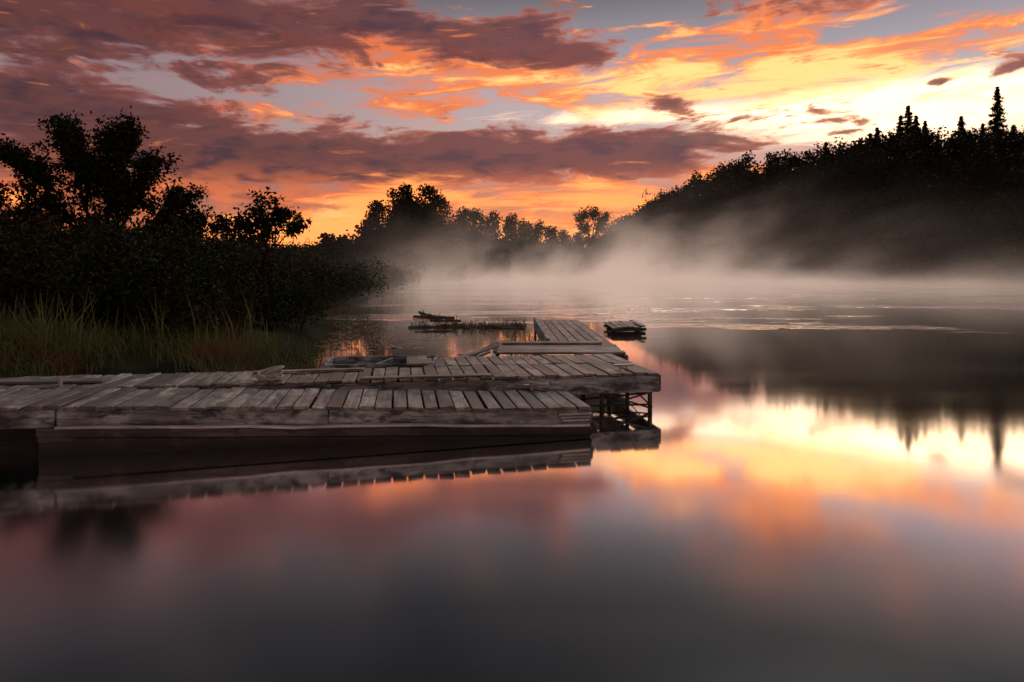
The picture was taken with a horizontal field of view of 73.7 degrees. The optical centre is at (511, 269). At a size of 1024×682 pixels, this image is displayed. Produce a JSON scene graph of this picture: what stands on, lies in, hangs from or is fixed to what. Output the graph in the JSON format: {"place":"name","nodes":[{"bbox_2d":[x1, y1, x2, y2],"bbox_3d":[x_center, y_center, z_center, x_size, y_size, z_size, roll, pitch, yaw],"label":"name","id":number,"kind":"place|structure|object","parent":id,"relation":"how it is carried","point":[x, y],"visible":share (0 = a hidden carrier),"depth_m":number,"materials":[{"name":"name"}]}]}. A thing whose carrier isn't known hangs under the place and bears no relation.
{"place":"outdoors","nodes":[
{"label":"outdoors","id":0,"kind":"place"},
{"bbox_2d":[0,279,1023,681],"bbox_3d":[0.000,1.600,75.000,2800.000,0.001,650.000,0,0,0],"label":"water","id":1,"kind":"structure","parent":0,"point":[814,481],"depth_m":4.27,"materials":[{"name":"grey liquid"}]},
{"bbox_2d":[0,317,660,459],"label":"wooden dock","id":2,"kind":"object","parent":1,"relation":"in","point":[86,416],"visible":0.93,"depth_m":6.44,"materials":[{"name":"grey wood"}]},
{"bbox_2d":[58,376,62,386],"bbox_3d":[-4.500,1.180,6.800,0.042,0.240,0.042,0,0,0],"label":"mooring post","id":3,"kind":"object","parent":2,"relation":"on","point":[60,381],"visible":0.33,"depth_m":6.78,"materials":[{"name":"wood"}]},
{"bbox_2d":[256,365,284,381],"bbox_3d":[-2.537,1.083,7.160,0.292,0.157,0.153,0,0,0],"label":"mooring rope","id":4,"kind":"object","parent":2,"relation":"on","point":[262,373],"visible":1,"depth_m":7.11,"materials":[{"name":"beige fabric"}]},
{"bbox_2d":[322,355,438,380],"bbox_3d":[-1.639,1.306,8.664,1.414,0.354,0.658,0,0,-5],"label":"open float frame","id":5,"kind":"object","parent":2,"relation":"attached to","point":[372,362],"visible":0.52,"depth_m":8.91,"materials":[{"name":"grey wood"}]},
{"bbox_2d":[436,343,499,377],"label":"loose planks","id":6,"kind":"object","parent":2,"relation":"on","point":[485,350],"visible":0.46,"depth_m":9.88,"materials":[{"name":"grey wood"}]},
{"bbox_2d":[523,384,539,389],"bbox_3d":[0.250,1.269,7.400,0.261,0.065,0.031,0,0,-9],"label":"dock cleat","id":7,"kind":"object","parent":2,"relation":"on","point":[530,386],"visible":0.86,"depth_m":7.38,"materials":[{"name":"metal"}]},
{"bbox_2d":[529,381,548,388],"bbox_3d":[0.293,1.246,7.399,0.227,0.087,0.160,0,0,0],"label":"mooring rope","id":8,"kind":"object","parent":2,"relation":"on","point":[541,385],"visible":0.99,"depth_m":7.35,"materials":[{"name":"beige fabric"}]},
{"bbox_2d":[613,364,634,369],"bbox_3d":[1.300,1.130,7.950,0.261,0.065,0.031,0,0,-9],"label":"dock cleat","id":9,"kind":"object","parent":2,"relation":"on","point":[621,365],"visible":1,"depth_m":7.94,"materials":[{"name":"metal"}]},
{"bbox_2d":[413,312,454,318],"bbox_3d":[-2.605,1.528,22.684,1.530,0.300,0.179,0,0,24],"label":"driftwood log","id":10,"kind":"object","parent":1,"relation":"in","point":[429,316],"visible":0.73,"depth_m":22.65,"materials":[{"name":"brown wood"}]},
{"bbox_2d":[418,308,439,317],"bbox_3d":[-2.815,1.472,22.996,0.169,0.339,1.456,0,0,-36],"label":"driftwood log","id":11,"kind":"object","parent":10,"relation":"on","point":[419,312],"visible":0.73,"depth_m":23.17,"materials":[{"name":"brown wood"}]},
{"bbox_2d":[415,324,453,331],"bbox_3d":[-2.005,1.530,17.707,1.026,0.250,0.183,0,0,-6],"label":"driftwood log","id":12,"kind":"object","parent":1,"relation":"on","point":[442,330],"visible":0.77,"depth_m":17.68,"materials":[{"name":"wood"}]},
{"bbox_2d":[408,322,464,327],"bbox_3d":[-2.030,1.578,19.065,1.731,0.277,0.199,0,0,-20],"label":"driftwood log","id":13,"kind":"object","parent":1,"relation":"in","point":[422,326],"visible":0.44,"depth_m":18.92,"materials":[{"name":"brown wood"}]},
{"bbox_2d":[429,315,460,320],"bbox_3d":[-2.099,1.522,21.457,1.053,0.269,0.114,0,0,17],"label":"driftwood log","id":14,"kind":"object","parent":1,"relation":"in","point":[434,319],"visible":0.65,"depth_m":21.47,"materials":[{"name":"brown wood"}]},
{"bbox_2d":[404,316,539,355],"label":"water weeds","id":15,"kind":"object","parent":1,"relation":"on","point":[455,324],"visible":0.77,"depth_m":18.77,"materials":[{"name":"green plant"}]},
{"bbox_2d":[453,322,523,328],"bbox_3d":[-0.700,1.546,18.803,2.163,0.259,0.220,0,0,21],"label":"driftwood log","id":16,"kind":"object","parent":1,"relation":"in","point":[500,327],"visible":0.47,"depth_m":18.61,"materials":[{"name":"brown wood"}]},
{"bbox_2d":[464,320,521,328],"bbox_3d":[-0.449,1.531,18.998,1.884,0.269,0.149,0,0,-26],"label":"driftwood log","id":17,"kind":"object","parent":1,"relation":"in","point":[472,326],"visible":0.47,"depth_m":18.73,"materials":[{"name":"brown wood"}]},
{"bbox_2d":[303,291,774,365],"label":"lily pads","id":18,"kind":"object","parent":1,"relation":"on","point":[363,336],"visible":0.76,"depth_m":15.79,"materials":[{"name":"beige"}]},
{"bbox_2d":[603,320,646,333],"bbox_3d":[2.919,1.540,17.783,0.891,0.357,1.784,0,0,0],"label":"floating dock","id":19,"kind":"object","parent":1,"relation":"on","point":[634,327],"visible":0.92,"depth_m":17.15,"materials":[{"name":"grey wood"}]},
{"bbox_2d":[0,155,1023,376],"bbox_3d":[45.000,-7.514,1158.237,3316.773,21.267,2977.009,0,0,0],"label":"ground","id":20,"kind":"structure","parent":0,"point":[797,270],"depth_m":89.51,"materials":[{"name":"soil"}]},
{"bbox_2d":[0,180,21,235],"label":"broadleaf tree","id":21,"kind":"object","parent":20,"relation":"on","point":[3,194],"visible":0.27,"depth_m":16.09,"materials":[{"name":"black plant"}]},
{"bbox_2d":[0,105,216,240],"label":"broadleaf tree","id":22,"kind":"object","parent":20,"relation":"on","point":[120,190],"visible":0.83,"depth_m":15.71,"materials":[{"name":"green plant"}]},
{"bbox_2d":[0,287,332,377],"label":"grass","id":23,"kind":"structure","parent":20,"relation":"on","point":[211,352],"depth_m":10.16,"materials":[{"name":"green plant"}]},
{"bbox_2d":[0,199,424,340],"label":"shrub thicket","id":24,"kind":"object","parent":20,"relation":"on","point":[113,270],"visible":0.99,"depth_m":12.61,"materials":[{"name":"green plant"}]},
{"bbox_2d":[201,186,312,320],"bbox_3d":[-5.724,-0.377,15.027,2.622,2.984,1.141,0,0,14],"label":"sapling tree","id":25,"kind":"object","parent":20,"relation":"on","point":[278,217],"visible":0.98,"depth_m":14.94,"materials":[{"name":"green plant"}]},
{"bbox_2d":[214,307,387,371],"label":"shore weeds","id":26,"kind":"object","parent":20,"relation":"on","point":[364,334],"visible":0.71,"depth_m":15.70,"materials":[{"name":"green plant"}]},
{"bbox_2d":[212,182,659,286],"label":"distant trees","id":27,"kind":"object","parent":20,"relation":"on","point":[411,232],"visible":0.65,"depth_m":87.05,"materials":[{"name":"green plant"}]},
{"bbox_2d":[573,204,613,276],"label":"deciduous tree","id":28,"kind":"object","parent":20,"relation":"on","point":[593,214],"visible":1,"depth_m":111.78,"materials":[{"name":"black plant"}]},
{"bbox_2d":[496,124,1023,281],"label":"forest","id":29,"kind":"object","parent":20,"relation":"on","point":[866,162],"visible":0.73,"depth_m":101.13,"materials":[{"name":"green plant"}]},
{"bbox_2d":[873,127,880,139],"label":"spruce tree","id":30,"kind":"object","parent":20,"relation":"on","point":[877,134],"visible":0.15,"depth_m":127.77,"materials":[{"name":"black plant"}]},
{"bbox_2d":[895,115,906,135],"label":"spruce tree","id":31,"kind":"object","parent":20,"relation":"on","point":[900,122],"visible":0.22,"depth_m":124.76,"materials":[{"name":"black plant"}]},
{"bbox_2d":[903,105,916,134],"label":"spruce tree","id":32,"kind":"object","parent":20,"relation":"on","point":[908,115],"visible":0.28,"depth_m":125.68,"materials":[{"name":"black plant"}]},
{"bbox_2d":[912,115,920,135],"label":"spruce tree","id":33,"kind":"object","parent":20,"relation":"on","point":[917,124],"visible":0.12,"depth_m":126.78,"materials":[{"name":"black plant"}]},
{"bbox_2d":[921,120,929,132],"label":"spruce tree","id":34,"kind":"object","parent":20,"relation":"on","point":[925,128],"visible":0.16,"depth_m":125.77,"materials":[{"name":"black plant"}]},
{"bbox_2d":[956,115,965,136],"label":"spruce tree","id":35,"kind":"object","parent":20,"relation":"on","point":[961,124],"visible":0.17,"depth_m":123.86,"materials":[{"name":"black plant"}]},
{"bbox_2d":[979,123,987,136],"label":"spruce tree","id":36,"kind":"object","parent":20,"relation":"on","point":[983,128],"visible":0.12,"depth_m":120.76,"materials":[{"name":"black plant"}]},
{"bbox_2d":[986,86,1010,136],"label":"spruce tree","id":37,"kind":"object","parent":20,"relation":"on","point":[997,121],"visible":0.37,"depth_m":121.77,"materials":[{"name":"black plant"}]},
{"bbox_2d":[1011,124,1017,138],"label":"spruce tree","id":38,"kind":"object","parent":20,"relation":"on","point":[1013,127],"visible":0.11,"depth_m":120.82,"materials":[{"name":"black plant"}]},
{"bbox_2d":[0,0,1023,249],"label":"sky","id":39,"kind":"structure","parent":0,"point":[534,110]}
]}

